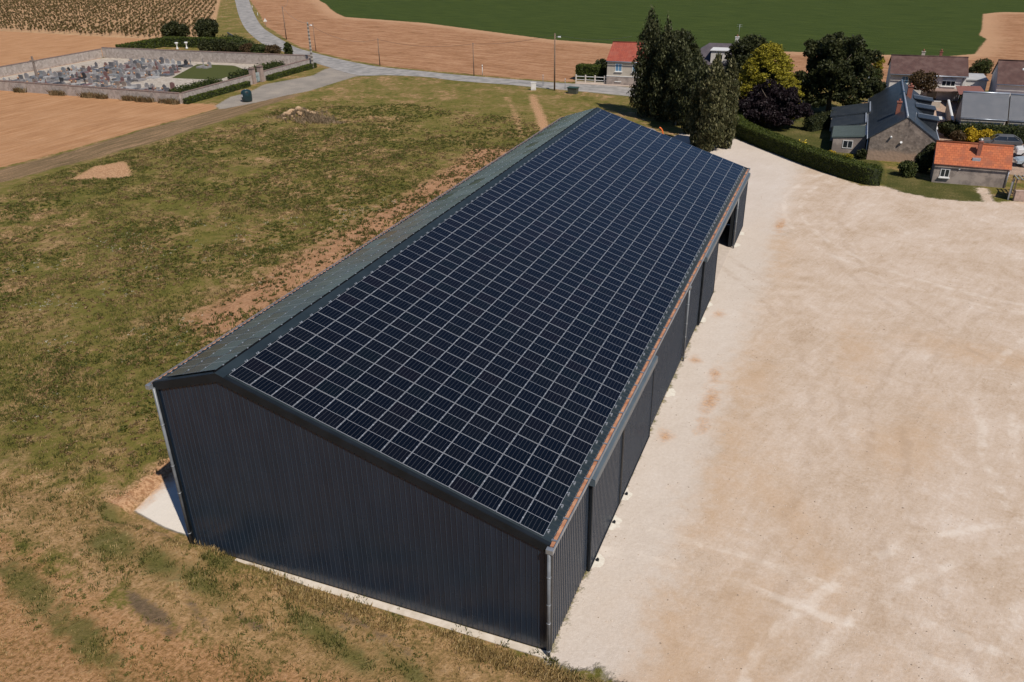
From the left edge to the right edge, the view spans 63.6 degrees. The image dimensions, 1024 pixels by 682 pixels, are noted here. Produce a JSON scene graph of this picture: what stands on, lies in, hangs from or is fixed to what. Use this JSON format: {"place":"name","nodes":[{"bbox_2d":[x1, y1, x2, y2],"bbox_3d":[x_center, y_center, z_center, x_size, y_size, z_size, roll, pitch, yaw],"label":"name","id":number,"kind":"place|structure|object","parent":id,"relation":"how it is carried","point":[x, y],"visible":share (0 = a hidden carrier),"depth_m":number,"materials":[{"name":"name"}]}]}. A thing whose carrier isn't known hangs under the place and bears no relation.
{"place":"outdoors","nodes":[
{"label":"outdoors","id":0,"kind":"place"},
{"bbox_2d":[0,559,179,681],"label":"dry grass","id":1,"kind":"structure","parent":0,"point":[61,641],"depth_m":34.65,"materials":[{"name":"plant"}]},
{"bbox_2d":[0,31,217,167],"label":"stubble field","id":2,"kind":"structure","parent":0,"point":[34,125],"depth_m":134.15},
{"bbox_2d":[0,49,102,76],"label":"boundary wall","id":3,"kind":"structure","parent":2,"relation":"on","point":[27,66],"depth_m":177.39,"materials":[{"name":"stone"}]},
{"bbox_2d":[12,86,179,104],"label":"dry weeds","id":4,"kind":"object","parent":2,"relation":"on","point":[103,96],"visible":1,"depth_m":144.54,"materials":[{"name":"plant"}]},
{"bbox_2d":[0,0,221,37],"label":"vineyard ground","id":5,"kind":"structure","parent":0,"point":[84,25],"depth_m":267.13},
{"bbox_2d":[0,0,216,28],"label":"vines","id":6,"kind":"object","parent":5,"relation":"on","point":[93,3],"visible":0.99,"depth_m":280.65,"materials":[{"name":"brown plant"}]},
{"bbox_2d":[160,20,190,36],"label":"shrub","id":7,"kind":"object","parent":5,"relation":"on","point":[173,28],"visible":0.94,"depth_m":215.01,"materials":[{"name":"green plant"}]},
{"bbox_2d":[0,58,258,88],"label":"cemetery ground","id":8,"kind":"structure","parent":0,"point":[183,76],"depth_m":169.90,"materials":[{"name":"gravel"}]},
{"bbox_2d":[29,56,45,80],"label":"cemetery cross","id":9,"kind":"object","parent":8,"relation":"on","point":[32,60],"visible":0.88,"depth_m":161.92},
{"bbox_2d":[167,77,222,92],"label":"clipped hedge","id":10,"kind":"object","parent":8,"relation":"on","point":[194,85],"visible":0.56,"depth_m":145.07,"materials":[{"name":"green plant"}]},
{"bbox_2d":[248,67,256,83],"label":"gate pillar","id":11,"kind":"structure","parent":8,"relation":"on","point":[251,70],"depth_m":154.96,"materials":[{"name":"stone"}]},
{"bbox_2d":[227,59,284,79],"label":"clipped hedge","id":12,"kind":"object","parent":8,"relation":"on","point":[240,72],"visible":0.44,"depth_m":158.94,"materials":[{"name":"green plant"}]},
{"bbox_2d":[256,65,264,81],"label":"gate pillar","id":13,"kind":"structure","parent":8,"relation":"on","point":[259,68],"depth_m":156.98,"materials":[{"name":"stone"}]},
{"bbox_2d":[0,94,295,181],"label":"dirt track","id":14,"kind":"structure","parent":0,"point":[126,141],"depth_m":116.25,"materials":[{"name":"soil"}]},
{"bbox_2d":[241,89,251,101],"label":"bottle bank","id":15,"kind":"structure","parent":0,"point":[246,95],"depth_m":139.77,"materials":[{"name":"plastic"}]},
{"bbox_2d":[235,0,631,95],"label":"road","id":16,"kind":"structure","parent":0,"point":[254,28],"depth_m":166.99,"materials":[{"name":"asphalt"}]},
{"bbox_2d":[0,0,1023,681],"bbox_3d":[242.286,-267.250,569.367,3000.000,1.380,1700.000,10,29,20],"label":"meadow","id":17,"kind":"structure","parent":0,"point":[146,596],"depth_m":55.12,"materials":[{"name":"plant"}]},
{"bbox_2d":[0,80,181,103],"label":"boundary wall","id":18,"kind":"structure","parent":17,"relation":"on","point":[42,88],"depth_m":146.41,"materials":[{"name":"stone"}]},
{"bbox_2d":[115,37,162,48],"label":"clipped hedge","id":19,"kind":"object","parent":17,"relation":"on","point":[153,43],"visible":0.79,"depth_m":198.97,"materials":[{"name":"green plant"}]},
{"bbox_2d":[133,471,188,535],"bbox_3d":[-7.582,-2.965,65.410,5.750,0.492,57.250,10,29,20],"label":"concrete slab","id":20,"kind":"object","parent":17,"relation":"on","point":[161,504],"visible":0.06,"depth_m":43.50,"materials":[{"name":"concrete"}]},
{"bbox_2d":[160,36,235,47],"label":"clipped hedge","id":21,"kind":"object","parent":17,"relation":"on","point":[168,41],"visible":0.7,"depth_m":202.01,"materials":[{"name":"green plant"}]},
{"bbox_2d":[8,176,395,421],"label":"pale flower heads","id":22,"kind":"object","parent":17,"relation":"on","point":[156,278],"visible":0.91,"depth_m":73.50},
{"bbox_2d":[197,40,211,50],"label":"shrub","id":23,"kind":"object","parent":17,"relation":"on","point":[203,45],"visible":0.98,"depth_m":193.42,"materials":[{"name":"green plant"}]},
{"bbox_2d":[101,47,310,64],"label":"boundary wall","id":24,"kind":"structure","parent":17,"relation":"on","point":[199,56],"depth_m":180.61,"materials":[{"name":"stone"}]},
{"bbox_2d":[193,18,218,36],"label":"shrub","id":25,"kind":"object","parent":17,"relation":"on","point":[207,27],"visible":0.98,"depth_m":212.64,"materials":[{"name":"green plant"}]},
{"bbox_2d":[0,364,433,681],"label":"weed clumps","id":26,"kind":"object","parent":17,"relation":"on","point":[150,571],"visible":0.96,"depth_m":36.90,"materials":[{"name":"plant"}]},
{"bbox_2d":[183,81,250,103],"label":"clipped hedge","id":27,"kind":"object","parent":17,"relation":"on","point":[190,99],"visible":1,"depth_m":145.35,"materials":[{"name":"green plant"}]},
{"bbox_2d":[181,74,252,103],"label":"boundary wall","id":28,"kind":"structure","parent":17,"relation":"on","point":[200,90],"depth_m":146.54,"materials":[{"name":"stone"}]},
{"bbox_2d":[208,38,227,51],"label":"shrub","id":29,"kind":"object","parent":17,"relation":"on","point":[216,44],"visible":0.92,"depth_m":192.84,"materials":[{"name":"green plant"}]},
{"bbox_2d":[224,40,241,51],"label":"shrub","id":30,"kind":"object","parent":17,"relation":"on","point":[232,47],"visible":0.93,"depth_m":189.58,"materials":[{"name":"green plant"}]},
{"bbox_2d":[220,34,257,51],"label":"clipped hedge","id":31,"kind":"object","parent":17,"relation":"on","point":[241,40],"visible":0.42,"depth_m":197.71,"materials":[{"name":"green plant"}]},
{"bbox_2d":[239,42,253,52],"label":"shrub","id":32,"kind":"object","parent":17,"relation":"on","point":[246,47],"visible":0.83,"depth_m":188.20,"materials":[{"name":"green plant"}]},
{"bbox_2d":[250,42,266,52],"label":"shrub","id":33,"kind":"object","parent":17,"relation":"on","point":[257,48],"visible":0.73,"depth_m":186.71,"materials":[{"name":"green plant"}]},
{"bbox_2d":[0,106,536,473],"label":"weed clumps","id":34,"kind":"object","parent":17,"relation":"on","point":[244,126],"visible":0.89,"depth_m":79.13,"materials":[{"name":"plant"}]},
{"bbox_2d":[0,103,540,440],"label":"weed clumps","id":35,"kind":"object","parent":17,"relation":"on","point":[122,427],"visible":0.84,"depth_m":89.78,"materials":[{"name":"plant"}]},
{"bbox_2d":[264,44,281,53],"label":"shrub","id":36,"kind":"object","parent":17,"relation":"on","point":[274,49],"visible":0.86,"depth_m":184.92,"materials":[{"name":"brown plant"}]},
{"bbox_2d":[283,41,292,53],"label":"shrub","id":37,"kind":"object","parent":17,"relation":"on","point":[287,47],"visible":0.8,"depth_m":184.49,"materials":[{"name":"green plant"}]},
{"bbox_2d":[263,58,313,80],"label":"boundary wall","id":38,"kind":"structure","parent":17,"relation":"on","point":[285,67],"depth_m":163.96,"materials":[{"name":"stone"}]},
{"bbox_2d":[266,63,316,80],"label":"clipped hedge","id":39,"kind":"object","parent":17,"relation":"on","point":[288,72],"visible":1,"depth_m":163.99,"materials":[{"name":"green plant"}]},
{"bbox_2d":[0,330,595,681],"bbox_3d":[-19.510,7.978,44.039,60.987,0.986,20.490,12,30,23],"label":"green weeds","id":40,"kind":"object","parent":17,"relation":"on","point":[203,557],"visible":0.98,"depth_m":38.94,"materials":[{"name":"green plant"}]},
{"bbox_2d":[215,68,384,108],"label":"gravel lane","id":41,"kind":"structure","parent":17,"relation":"on","point":[320,79],"depth_m":152.55,"materials":[{"name":"gravel"}]},
{"bbox_2d":[264,106,345,125],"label":"spoil heap","id":42,"kind":"object","parent":17,"relation":"on","point":[308,116],"visible":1,"depth_m":126.23,"materials":[{"name":"soil"}]},
{"bbox_2d":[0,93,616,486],"bbox_3d":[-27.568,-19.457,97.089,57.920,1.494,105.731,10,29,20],"label":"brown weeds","id":43,"kind":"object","parent":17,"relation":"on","point":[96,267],"visible":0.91,"depth_m":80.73,"materials":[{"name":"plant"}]},
{"bbox_2d":[307,22,313,68],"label":"utility pole","id":44,"kind":"object","parent":17,"relation":"on","point":[311,56],"visible":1,"depth_m":168.77,"materials":[{"name":"concrete"}]},
{"bbox_2d":[194,147,508,336],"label":"green weeds","id":45,"kind":"object","parent":17,"relation":"on","point":[346,254],"visible":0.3,"depth_m":77.92,"materials":[{"name":"green plant"}]},
{"bbox_2d":[206,148,510,334],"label":"weed clumps","id":46,"kind":"object","parent":17,"relation":"on","point":[277,286],"visible":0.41,"depth_m":80.28,"materials":[{"name":"plant"}]},
{"bbox_2d":[160,537,603,681],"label":"dry grass","id":47,"kind":"structure","parent":17,"relation":"on","point":[497,656],"depth_m":35.64,"materials":[{"name":"plant"}]},
{"bbox_2d":[145,107,750,659],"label":"solar barn","id":48,"kind":"structure","parent":17,"relation":"on","point":[445,405],"depth_m":38.83,"materials":[{"name":"metal"}]},
{"bbox_2d":[588,430,623,570],"bbox_3d":[4.527,7.391,39.703,0.110,5.070,5.280,10,29,20],"label":"sliding door","id":49,"kind":"structure","parent":48,"relation":"in","point":[605,496],"depth_m":39.62,"materials":[{"name":"metal"}]},
{"bbox_2d":[621,368,654,499],"bbox_3d":[6.791,4.760,44.737,0.110,5.070,6.590,10,29,20],"label":"sliding door","id":50,"kind":"structure","parent":48,"relation":"in","point":[637,429],"depth_m":44.85,"materials":[{"name":"metal"}]},
{"bbox_2d":[698,240,718,324],"bbox_3d":[15.039,-4.822,63.071,0.110,5.070,6.450,10,29,20],"label":"sliding door","id":51,"kind":"structure","parent":48,"relation":"in","point":[709,268],"depth_m":62.89,"materials":[{"name":"metal"}]},
{"bbox_2d":[734,182,747,244],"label":"sliding door","id":52,"kind":"structure","parent":48,"relation":"in","point":[742,201],"depth_m":77.56,"materials":[{"name":"metal"}]},
{"bbox_2d":[516,85,629,96],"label":"kerb","id":53,"kind":"structure","parent":17,"relation":"on","point":[579,91],"depth_m":143.71,"materials":[{"name":"concrete"}]},
{"bbox_2d":[567,86,578,93],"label":"storage chest","id":54,"kind":"object","parent":17,"relation":"on","point":[572,89],"visible":1,"depth_m":141.87,"materials":[{"name":"green plastic"}]},
{"bbox_2d":[575,63,602,81],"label":"clipped hedge","id":55,"kind":"object","parent":17,"relation":"on","point":[588,69],"visible":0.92,"depth_m":152.59,"materials":[{"name":"green plant"}]},
{"bbox_2d":[575,74,605,83],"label":"garden fence","id":56,"kind":"object","parent":17,"relation":"on","point":[595,80],"visible":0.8,"depth_m":150.26,"materials":[{"name":"concrete"}]},
{"bbox_2d":[594,58,606,74],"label":"shrub","id":57,"kind":"object","parent":17,"relation":"on","point":[602,61],"visible":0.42,"depth_m":157.06,"materials":[{"name":"green plant"}]},
{"bbox_2d":[606,41,643,85],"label":"red roofed house","id":58,"kind":"structure","parent":17,"relation":"on","point":[620,58],"depth_m":147.44,"materials":[{"name":"tile"}]},
{"bbox_2d":[626,4,662,117],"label":"poplar tree","id":59,"kind":"object","parent":17,"relation":"on","point":[642,88],"visible":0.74,"depth_m":121.38,"materials":[{"name":"green plant"}]},
{"bbox_2d":[646,11,676,121],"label":"poplar tree","id":60,"kind":"object","parent":17,"relation":"on","point":[663,59],"visible":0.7,"depth_m":118.96,"materials":[{"name":"green plant"}]},
{"bbox_2d":[661,28,692,125],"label":"poplar tree","id":61,"kind":"object","parent":17,"relation":"on","point":[681,58],"visible":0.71,"depth_m":116.39,"materials":[{"name":"green plant"}]},
{"bbox_2d":[674,28,703,62],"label":"broadleaf tree","id":62,"kind":"object","parent":17,"relation":"on","point":[693,46],"visible":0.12,"depth_m":141.52,"materials":[{"name":"green plant"}]},
{"bbox_2d":[700,26,740,70],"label":"grey roofed house","id":63,"kind":"structure","parent":17,"relation":"on","point":[709,51],"depth_m":148.34,"materials":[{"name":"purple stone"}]},
{"bbox_2d":[723,34,767,74],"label":"broadleaf tree","id":64,"kind":"object","parent":17,"relation":"on","point":[742,50],"visible":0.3,"depth_m":140.18,"materials":[{"name":"green plant"}]},
{"bbox_2d":[736,41,804,122],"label":"golden conifer","id":65,"kind":"object","parent":17,"relation":"on","point":[761,67],"visible":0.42,"depth_m":118.32,"materials":[{"name":"yellow plant"}]},
{"bbox_2d":[737,79,813,126],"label":"purple beech","id":66,"kind":"object","parent":17,"relation":"on","point":[786,105],"visible":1,"depth_m":114.95,"materials":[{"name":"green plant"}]},
{"bbox_2d":[547,133,1023,681],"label":"gravel yard","id":67,"kind":"structure","parent":17,"relation":"on","point":[871,397],"depth_m":45.84,"materials":[{"name":"gravel"}]},
{"bbox_2d":[591,552,604,567],"bbox_3d":[4.115,10.488,39.366,0.589,0.001,1.186,10,29,20],"label":"concrete patch","id":68,"kind":"object","parent":67,"relation":"on","point":[600,563],"visible":0.63,"depth_m":39.34,"materials":[{"name":"concrete"}]},
{"bbox_2d":[609,515,621,529],"bbox_3d":[5.231,9.209,41.812,0.618,0.001,1.229,10,29,20],"label":"concrete patch","id":69,"kind":"object","parent":67,"relation":"on","point":[618,520],"visible":0.68,"depth_m":41.77,"materials":[{"name":"concrete"}]},
{"bbox_2d":[676,47,703,134],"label":"poplar tree","id":70,"kind":"object","parent":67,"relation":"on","point":[689,77],"visible":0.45,"depth_m":111.90,"materials":[{"name":"green plant"}]},
{"bbox_2d":[683,60,708,146],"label":"poplar tree","id":71,"kind":"object","parent":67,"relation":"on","point":[693,115],"visible":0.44,"depth_m":106.04,"materials":[{"name":"green plant"}]},
{"bbox_2d":[693,52,731,151],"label":"poplar tree","id":72,"kind":"object","parent":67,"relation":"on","point":[709,136],"visible":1,"depth_m":103.51,"materials":[{"name":"green plant"}]},
{"bbox_2d":[717,54,741,148],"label":"poplar tree","id":73,"kind":"object","parent":67,"relation":"on","point":[732,95],"visible":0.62,"depth_m":104.45,"materials":[{"name":"green plant"}]},
{"bbox_2d":[588,207,1022,681],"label":"loose stones","id":74,"kind":"object","parent":67,"relation":"on","point":[849,470],"visible":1,"depth_m":42.89,"materials":[{"name":"gravel"}]},
{"bbox_2d":[732,110,882,185],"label":"clipped hedge","id":75,"kind":"object","parent":17,"relation":"on","point":[828,162],"visible":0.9,"depth_m":99.21,"materials":[{"name":"green plant"}]},
{"bbox_2d":[802,109,833,131],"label":"clipped hedge","id":76,"kind":"object","parent":17,"relation":"on","point":[816,121],"visible":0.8,"depth_m":115.32,"materials":[{"name":"green plant"}]},
{"bbox_2d":[793,31,886,111],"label":"broadleaf tree","id":77,"kind":"object","parent":17,"relation":"on","point":[838,65],"visible":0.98,"depth_m":120.95,"materials":[{"name":"green plant"}]},
{"bbox_2d":[855,149,867,159],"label":"shrub","id":78,"kind":"object","parent":17,"relation":"on","point":[861,154],"visible":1,"depth_m":101.63,"materials":[{"name":"green plant"}]},
{"bbox_2d":[829,79,939,161],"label":"stone house","id":79,"kind":"structure","parent":17,"relation":"on","point":[897,121],"depth_m":103.94,"materials":[{"name":"stone"}]},
{"bbox_2d":[897,160,917,177],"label":"shrub","id":80,"kind":"object","parent":17,"relation":"on","point":[907,168],"visible":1,"depth_m":94.52,"materials":[{"name":"green plant"}]},
{"bbox_2d":[908,69,939,94],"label":"bronze tree","id":81,"kind":"object","parent":17,"relation":"on","point":[926,84],"visible":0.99,"depth_m":128.97,"materials":[{"name":"brown plant"}]},
{"bbox_2d":[914,146,934,172],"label":"shrub","id":82,"kind":"object","parent":17,"relation":"on","point":[923,161],"visible":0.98,"depth_m":95.27,"materials":[{"name":"green plant"}]},
{"bbox_2d":[938,119,959,137],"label":"shrub","id":83,"kind":"object","parent":17,"relation":"on","point":[948,128],"visible":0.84,"depth_m":110.15,"materials":[{"name":"green plant"}]},
{"bbox_2d":[945,99,953,120],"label":"boundary wall","id":84,"kind":"structure","parent":17,"relation":"on","point":[949,113],"depth_m":119.01,"materials":[{"name":"paint"}]},
{"bbox_2d":[949,129,966,141],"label":"shrub","id":85,"kind":"object","parent":17,"relation":"on","point":[957,135],"visible":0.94,"depth_m":107.46,"materials":[{"name":"brown plant"}]},
{"bbox_2d":[956,86,984,107],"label":"awning","id":86,"kind":"object","parent":17,"relation":"on","point":[960,89],"visible":0.57,"depth_m":127.43,"materials":[{"name":"fabric"}]},
{"bbox_2d":[964,126,979,141],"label":"shrub","id":87,"kind":"object","parent":17,"relation":"on","point":[972,133],"visible":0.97,"depth_m":107.78,"materials":[{"name":"yellow plant"}]},
{"bbox_2d":[965,73,988,90],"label":"flat annex","id":88,"kind":"object","parent":17,"relation":"on","point":[977,79],"visible":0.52,"depth_m":131.49,"materials":[{"name":"paint"}]},
{"bbox_2d":[955,91,1009,125],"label":"slate outbuilding","id":89,"kind":"structure","parent":17,"relation":"on","point":[976,107],"depth_m":108.49,"materials":[{"name":"metal"}]},
{"bbox_2d":[977,128,994,141],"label":"shrub","id":90,"kind":"object","parent":17,"relation":"on","point":[986,133],"visible":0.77,"depth_m":107.24,"materials":[{"name":"yellow plant"}]},
{"bbox_2d":[959,121,1023,143],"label":"clipped hedge","id":91,"kind":"object","parent":17,"relation":"on","point":[1017,131],"visible":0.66,"depth_m":107.33,"materials":[{"name":"green plant"}]},
{"bbox_2d":[979,134,1022,149],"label":"parked car","id":92,"kind":"object","parent":17,"relation":"on","point":[1010,139],"visible":0.69,"depth_m":104.98,"materials":[{"name":"paint"}]},
{"bbox_2d":[1005,93,1023,126],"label":"slate outbuilding","id":93,"kind":"structure","parent":17,"relation":"on","point":[1016,111],"depth_m":107.62,"materials":[{"name":"metal"}]},
{"bbox_2d":[1012,190,1023,201],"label":"boundary wall","id":94,"kind":"structure","parent":17,"relation":"on","point":[1018,195],"depth_m":86.21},
{"bbox_2d":[1013,156,1023,167],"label":"parked car","id":95,"kind":"object","parent":17,"relation":"on","point":[1018,159],"visible":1,"depth_m":97.69,"materials":[{"name":"paint"}]},
{"bbox_2d":[575,82,630,86],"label":"pavement","id":96,"kind":"structure","parent":0,"point":[602,84],"depth_m":149.01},
{"bbox_2d":[251,0,1023,89],"bbox_3d":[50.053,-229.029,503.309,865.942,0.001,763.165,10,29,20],"label":"ploughed field","id":97,"kind":"structure","parent":0,"point":[1002,33],"depth_m":196.73,"materials":[{"name":"soil"}]},
{"bbox_2d":[865,67,883,80],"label":"shrub","id":98,"kind":"object","parent":97,"relation":"on","point":[879,74],"visible":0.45,"depth_m":144.50,"materials":[{"name":"green plant"}]},
{"bbox_2d":[873,56,885,69],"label":"shrub","id":99,"kind":"object","parent":97,"relation":"on","point":[878,63],"visible":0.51,"depth_m":151.33,"materials":[{"name":"yellow plant"}]},
{"bbox_2d":[972,58,993,74],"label":"shrub","id":100,"kind":"object","parent":97,"relation":"on","point":[984,65],"visible":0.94,"depth_m":150.65,"materials":[{"name":"green plant"}]},
{"bbox_2d":[321,0,1023,55],"bbox_3d":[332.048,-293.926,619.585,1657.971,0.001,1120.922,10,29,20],"label":"crop field","id":101,"kind":"structure","parent":0,"point":[917,27],"depth_m":241.39,"materials":[{"name":"plant"}]},
{"bbox_2d":[885,49,968,100],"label":"white house","id":102,"kind":"structure","parent":0,"point":[952,72],"depth_m":132.56,"materials":[{"name":"brown tile"}]},
{"bbox_2d":[936,91,951,99],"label":"garage door","id":103,"kind":"structure","parent":102,"relation":"in","point":[940,95],"depth_m":132.17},
{"bbox_2d":[940,81,955,86],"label":"window","id":104,"kind":"structure","parent":102,"relation":"in","point":[944,83],"depth_m":131.26,"materials":[{"name":"white glass"}]},
{"bbox_2d":[934,111,947,137],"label":"terrace","id":105,"kind":"structure","parent":0,"point":[938,113],"depth_m":119.21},
{"bbox_2d":[930,139,1013,187],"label":"cottage","id":106,"kind":"structure","parent":0,"point":[981,163],"depth_m":91.26,"materials":[{"name":"orange tile"}]},
{"bbox_2d":[938,168,950,178],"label":"window","id":107,"kind":"structure","parent":106,"relation":"in","point":[944,173],"depth_m":92.13,"materials":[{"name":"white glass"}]},
{"bbox_2d":[988,59,1023,94],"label":"brown house","id":108,"kind":"structure","parent":0,"point":[1007,76],"depth_m":124.98,"materials":[{"name":"tile"}]},
{"bbox_2d":[1014,145,1023,155],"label":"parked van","id":109,"kind":"object","parent":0,"point":[1019,150],"visible":0.86,"depth_m":101.11,"materials":[{"name":"paint"}]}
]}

